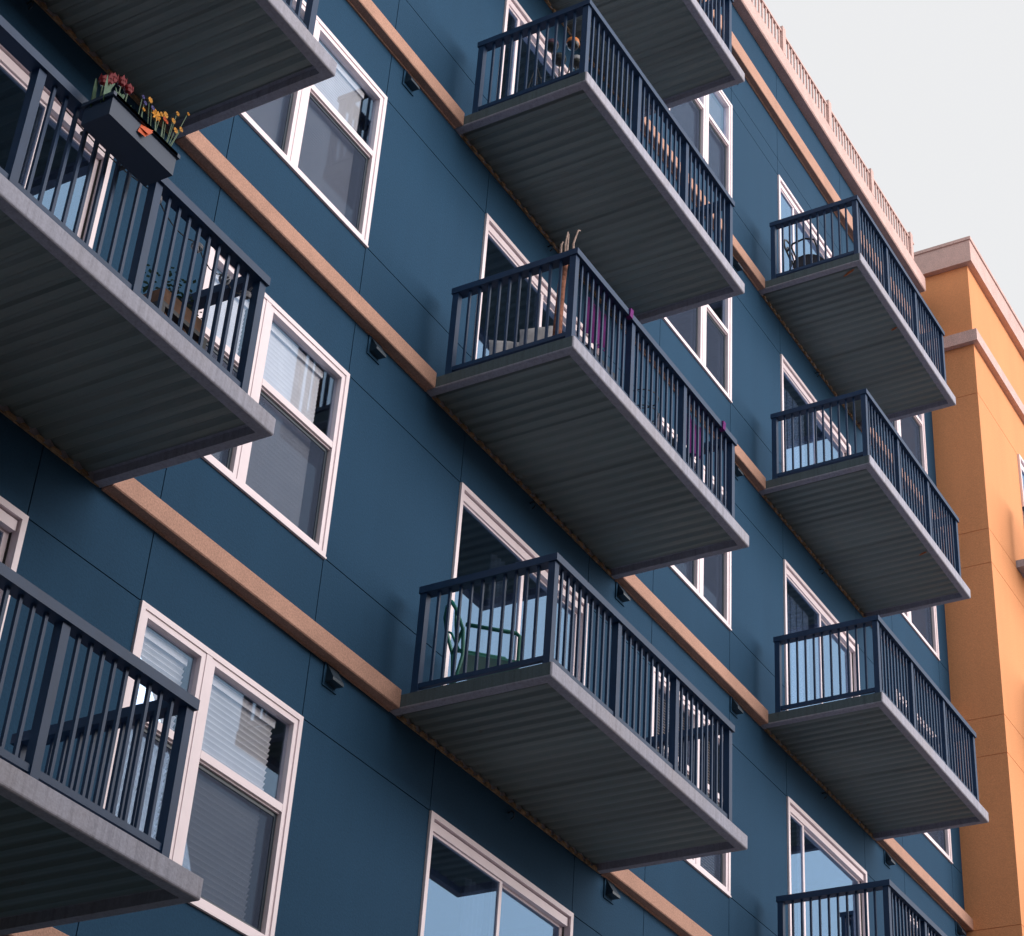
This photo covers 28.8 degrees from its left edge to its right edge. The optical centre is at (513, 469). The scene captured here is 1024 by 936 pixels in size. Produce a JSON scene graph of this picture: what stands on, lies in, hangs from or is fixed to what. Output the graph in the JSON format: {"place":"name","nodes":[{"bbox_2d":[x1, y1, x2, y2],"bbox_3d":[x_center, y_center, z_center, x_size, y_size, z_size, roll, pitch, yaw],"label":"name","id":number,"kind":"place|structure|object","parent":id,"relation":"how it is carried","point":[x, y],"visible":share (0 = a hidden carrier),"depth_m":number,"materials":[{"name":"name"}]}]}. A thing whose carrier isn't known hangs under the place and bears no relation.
{"place":"outdoors","nodes":[
{"label":"outdoors","id":0,"kind":"place"},
{"bbox_2d":[528,66,541,87],"bbox_3d":[0.240,-3.604,18.685,0.217,0.553,0.203,-5,-35,14],"label":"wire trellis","id":1,"kind":"object","parent":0,"point":[536,78],"visible":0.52,"depth_m":18.72,"materials":[{"name":"black metal"}]},
{"bbox_2d":[585,344,614,379],"bbox_3d":[0.623,-0.708,17.428,0.380,0.500,0.530,-15,-39,27],"label":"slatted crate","id":2,"kind":"object","parent":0,"point":[597,358],"visible":0.1,"depth_m":17.42,"materials":[{"name":"blue wood"}]},
{"bbox_2d":[633,389,658,428],"bbox_3d":[1.177,-0.293,18.359,0.312,0.920,0.312,-15,-39,27],"label":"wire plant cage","id":3,"kind":"object","parent":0,"point":[652,406],"visible":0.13,"depth_m":18.49,"materials":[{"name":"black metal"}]},
{"bbox_2d":[754,0,1023,326],"label":"sky","id":4,"kind":"structure","parent":0,"point":[929,94],"materials":[{"name":"white"}]},
{"bbox_2d":[914,236,1023,935],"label":"orange apartment building","id":5,"kind":"structure","parent":0,"point":[978,432],"depth_m":29.59,"materials":[{"name":"paint"}]},
{"bbox_2d":[1017,454,1023,522],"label":"window","id":6,"kind":"structure","parent":5,"relation":"in","point":[1020,461],"depth_m":31.82,"materials":[{"name":"white plastic"}]},
{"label":"pavement","id":7,"kind":"structure","parent":0,"visible":0},
{"bbox_2d":[0,0,988,935],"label":"blue apartment building","id":8,"kind":"structure","parent":7,"relation":"on","point":[296,506],"depth_m":16.69,"materials":[{"name":"paint"}]},
{"bbox_2d":[0,496,28,638],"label":"sliding door","id":9,"kind":"structure","parent":8,"relation":"in","point":[13,522],"depth_m":12.06,"materials":[{"name":"white plastic"}]},
{"bbox_2d":[0,44,113,247],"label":"sliding door","id":10,"kind":"structure","parent":8,"relation":"in","point":[14,77],"depth_m":13.75,"materials":[{"name":"white glass"}]},
{"bbox_2d":[80,72,188,185],"bbox_3d":[-2.203,-2.062,11.634,0.370,0.649,0.760,-15,-39,27],"label":"flower box","id":11,"kind":"object","parent":8,"relation":"attached to","point":[126,135],"visible":1,"depth_m":11.40,"materials":[{"name":"grey plastic"}]},
{"bbox_2d":[29,71,252,299],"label":"string lights","id":12,"kind":"object","parent":8,"relation":"hanging from","point":[228,279],"visible":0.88,"depth_m":12.18,"materials":[{"name":"black plastic"}]},
{"bbox_2d":[142,264,206,349],"bbox_3d":[-2.167,-0.878,12.367,0.465,0.895,0.724,-15,-39,27],"label":"plant stand","id":13,"kind":"object","parent":8,"relation":"on","point":[176,312],"visible":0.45,"depth_m":12.39,"materials":[{"name":"brown wood"}]},
{"bbox_2d":[103,600,303,935],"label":"window","id":14,"kind":"structure","parent":8,"relation":"in","point":[231,828],"depth_m":13.39,"materials":[{"name":"white plastic"}]},
{"bbox_2d":[197,246,349,559],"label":"window","id":15,"kind":"structure","parent":8,"relation":"in","point":[291,473],"depth_m":15.16,"materials":[{"name":"white plastic"}]},
{"bbox_2d":[239,0,387,247],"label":"window","id":16,"kind":"structure","parent":8,"relation":"in","point":[329,132],"depth_m":16.83,"materials":[{"name":"white glass"}]},
{"bbox_2d":[443,600,520,683],"bbox_3d":[-0.278,1.530,15.777,0.602,0.948,0.474,10,-34,-8],"label":"garden chair","id":17,"kind":"object","parent":8,"relation":"on","point":[481,661],"visible":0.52,"depth_m":15.69,"materials":[{"name":"green metal"}]},
{"bbox_2d":[418,810,573,935],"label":"sliding door","id":18,"kind":"structure","parent":8,"relation":"in","point":[467,890],"depth_m":16.57,"materials":[{"name":"white plastic"}]},
{"bbox_2d":[441,482,588,685],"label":"sliding door","id":19,"kind":"structure","parent":8,"relation":"in","point":[483,542],"depth_m":18.21,"materials":[{"name":"glass"}]},
{"bbox_2d":[496,0,569,98],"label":"sliding door","id":20,"kind":"structure","parent":8,"relation":"in","point":[515,16],"depth_m":21.01,"materials":[{"name":"white glass"}]},
{"bbox_2d":[472,213,598,358],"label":"sliding door","id":21,"kind":"structure","parent":8,"relation":"in","point":[499,254],"depth_m":19.77,"materials":[{"name":"white glass"}]},
{"bbox_2d":[547,37,579,77],"bbox_3d":[0.470,-3.711,18.848,0.314,0.933,0.287,31,-42,-34],"label":"pot stand","id":22,"kind":"object","parent":8,"relation":"on","point":[559,54],"visible":0.56,"depth_m":18.97,"materials":[{"name":"black metal"}]},
{"bbox_2d":[552,230,580,335],"bbox_3d":[0.435,-1.545,17.000,0.100,1.393,0.231,-26,-44,37],"label":"tree limb","id":23,"kind":"object","parent":8,"relation":"on","point":[564,272],"visible":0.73,"depth_m":16.92,"materials":[{"name":"brown plant"}]},
{"bbox_2d":[582,297,633,350],"bbox_3d":[0.782,-1.243,17.411,0.206,0.513,0.533,-39,-52,45],"label":"cloth","id":24,"kind":"object","parent":8,"relation":"hanging from","point":[631,313],"visible":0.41,"depth_m":17.37,"materials":[{"name":"purple fabric"}]},
{"bbox_2d":[652,666,730,897],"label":"window","id":25,"kind":"structure","parent":8,"relation":"in","point":[716,869],"depth_m":20.07,"materials":[{"name":"white plastic"}]},
{"bbox_2d":[657,415,731,630],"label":"window","id":26,"kind":"structure","parent":8,"relation":"in","point":[709,578],"depth_m":21.97,"materials":[{"name":"white plastic"}]},
{"bbox_2d":[662,297,731,402],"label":"window","id":27,"kind":"structure","parent":8,"relation":"in","point":[705,331],"depth_m":23.96,"materials":[{"name":"white plastic"}]},
{"bbox_2d":[669,90,732,196],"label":"window","id":28,"kind":"structure","parent":8,"relation":"in","point":[706,120],"depth_m":25.61,"materials":[{"name":"white glass"}]},
{"bbox_2d":[686,415,725,458],"bbox_3d":[1.748,-0.293,18.752,0.203,0.473,0.506,-40,-54,46],"label":"cloth","id":29,"kind":"object","parent":8,"relation":"hanging from","point":[723,428],"visible":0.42,"depth_m":18.74,"materials":[{"name":"purple fabric"}]},
{"bbox_2d":[784,238,823,268],"bbox_3d":[3.769,-2.620,25.567,0.525,0.934,0.566,-15,-39,27],"label":"bistro chair","id":30,"kind":"object","parent":8,"relation":"on","point":[807,259],"visible":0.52,"depth_m":25.48,"materials":[{"name":"black metal"}]},
{"bbox_2d":[777,174,831,272],"bbox_3d":[4.050,-2.417,27.157,0.102,2.378,2.270,-15,-39,27],"label":"sliding door","id":31,"kind":"structure","parent":8,"relation":"in","point":[788,206],"depth_m":27.20,"materials":[{"name":"white glass"}]},
{"bbox_2d":[780,354,850,471],"bbox_3d":[3.858,0.109,25.459,0.102,2.378,2.270,-15,-39,27],"label":"sliding door","id":32,"kind":"structure","parent":8,"relation":"in","point":[794,393],"depth_m":25.54,"materials":[{"name":"white glass"}]},
{"bbox_2d":[783,559,859,710],"bbox_3d":[3.666,2.635,23.760,0.102,2.378,2.270,-15,-39,27],"label":"sliding door","id":33,"kind":"structure","parent":8,"relation":"in","point":[803,610],"depth_m":23.88,"materials":[{"name":"white plastic"}]},
{"bbox_2d":[786,796,868,935],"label":"sliding door","id":34,"kind":"structure","parent":8,"relation":"in","point":[815,861],"depth_m":22.34,"materials":[{"name":"white plastic"}]},
{"bbox_2d":[891,414,927,473],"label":"window","id":35,"kind":"structure","parent":8,"relation":"in","point":[906,428],"depth_m":30.56,"materials":[{"name":"white plastic"}]},
{"bbox_2d":[907,915,917,935],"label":"window","id":36,"kind":"structure","parent":8,"relation":"in","point":[910,915],"depth_m":24.57,"materials":[{"name":"white plastic"}]},
{"bbox_2d":[900,606,939,660],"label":"window","id":37,"kind":"structure","parent":8,"relation":"in","point":[918,620],"depth_m":28.39,"materials":[{"name":"white plastic"}]},
{"bbox_2d":[896,689,952,863],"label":"window","id":38,"kind":"structure","parent":8,"relation":"in","point":[935,837],"depth_m":26.52,"materials":[{"name":"white plastic"}]},
{"bbox_3d":[0.176,-0.749,17.129,0.700,0.180,0.450,-15,-39,27],"label":"garden bench","id":39,"kind":"object","parent":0,"visible":0},
{"bbox_2d":[489,340,518,354],"bbox_3d":[-0.042,-0.989,17.282,0.360,0.340,0.138,6,-46,-2],"label":"cushion","id":40,"kind":"object","parent":39,"relation":"on","point":[499,346],"visible":0.17,"depth_m":17.28,"materials":[{"name":"grey fabric"}]},
{"bbox_2d":[519,326,552,345],"bbox_3d":[0.222,-1.097,17.199,0.380,0.360,0.138,-6,-43,15],"label":"cushion","id":41,"kind":"object","parent":39,"relation":"on","point":[541,334],"visible":0.22,"depth_m":17.18,"materials":[{"name":"grey fabric"}]}
]}

